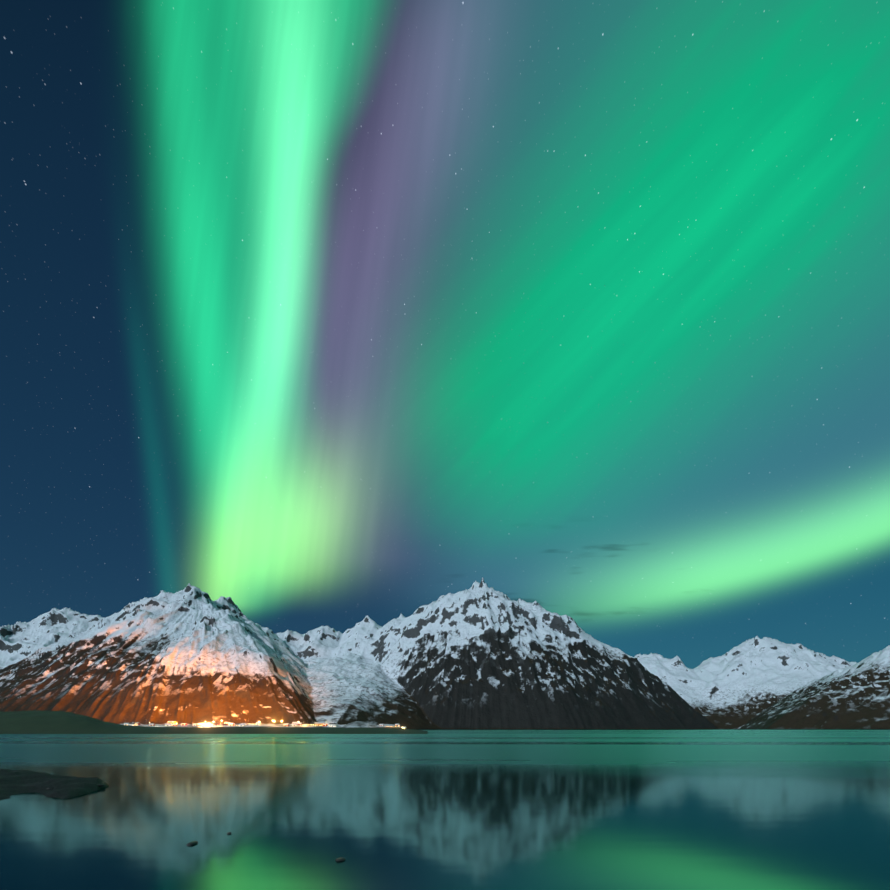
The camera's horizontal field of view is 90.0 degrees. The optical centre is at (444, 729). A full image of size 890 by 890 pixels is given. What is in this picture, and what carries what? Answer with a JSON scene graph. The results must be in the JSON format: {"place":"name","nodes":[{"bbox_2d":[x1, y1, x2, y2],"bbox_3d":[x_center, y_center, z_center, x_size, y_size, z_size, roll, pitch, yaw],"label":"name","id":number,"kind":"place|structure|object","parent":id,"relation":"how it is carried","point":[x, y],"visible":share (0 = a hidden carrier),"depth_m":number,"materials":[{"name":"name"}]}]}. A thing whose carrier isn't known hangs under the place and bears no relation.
{"place":"outdoors","nodes":[
{"label":"outdoors","id":0,"kind":"place"},
{"bbox_2d":[0,769,108,799],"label":"tidal bank","id":1,"kind":"structure","parent":0,"point":[63,787],"depth_m":15.21,"materials":[{"name":"black soil"}]},
{"bbox_2d":[0,710,427,733],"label":"shore","id":2,"kind":"structure","parent":0,"point":[37,722],"depth_m":202.90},
{"bbox_2d":[315,722,322,725],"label":"house","id":3,"kind":"structure","parent":2,"relation":"on","point":[318,723],"depth_m":957.45,"materials":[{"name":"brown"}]},
{"bbox_2d":[0,729,889,889],"bbox_3d":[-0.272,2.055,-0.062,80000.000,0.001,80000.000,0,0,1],"label":"fjord water","id":4,"kind":"structure","parent":0,"point":[728,809],"depth_m":10.98,"materials":[{"name":"teal liquid"}]},
{"bbox_2d":[186,841,197,845],"bbox_3d":[-4.516,2.045,7.950,0.141,0.071,0.214,0,0,2],"label":"stone","id":5,"kind":"object","parent":4,"relation":"on","point":[192,843],"visible":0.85,"depth_m":7.90,"materials":[{"name":"black stone"}]},
{"bbox_2d":[0,577,889,729],"bbox_3d":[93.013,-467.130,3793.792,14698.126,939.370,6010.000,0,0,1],"label":"mountains","id":6,"kind":"structure","parent":0,"point":[479,656],"depth_m":1861.27,"materials":[{"name":"white snow"}]},
{"bbox_2d":[197,723,210,726],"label":"house","id":7,"kind":"structure","parent":6,"relation":"on","point":[202,724],"depth_m":906.85,"materials":[{"name":"white"}]},
{"bbox_2d":[329,723,337,726],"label":"house","id":8,"kind":"structure","parent":6,"relation":"on","point":[333,724],"depth_m":909.17,"materials":[{"name":"white"}]},
{"bbox_2d":[0,0,889,668],"label":"sky","id":9,"kind":"structure","parent":0,"point":[335,314],"materials":[{"name":"green"}]}
]}

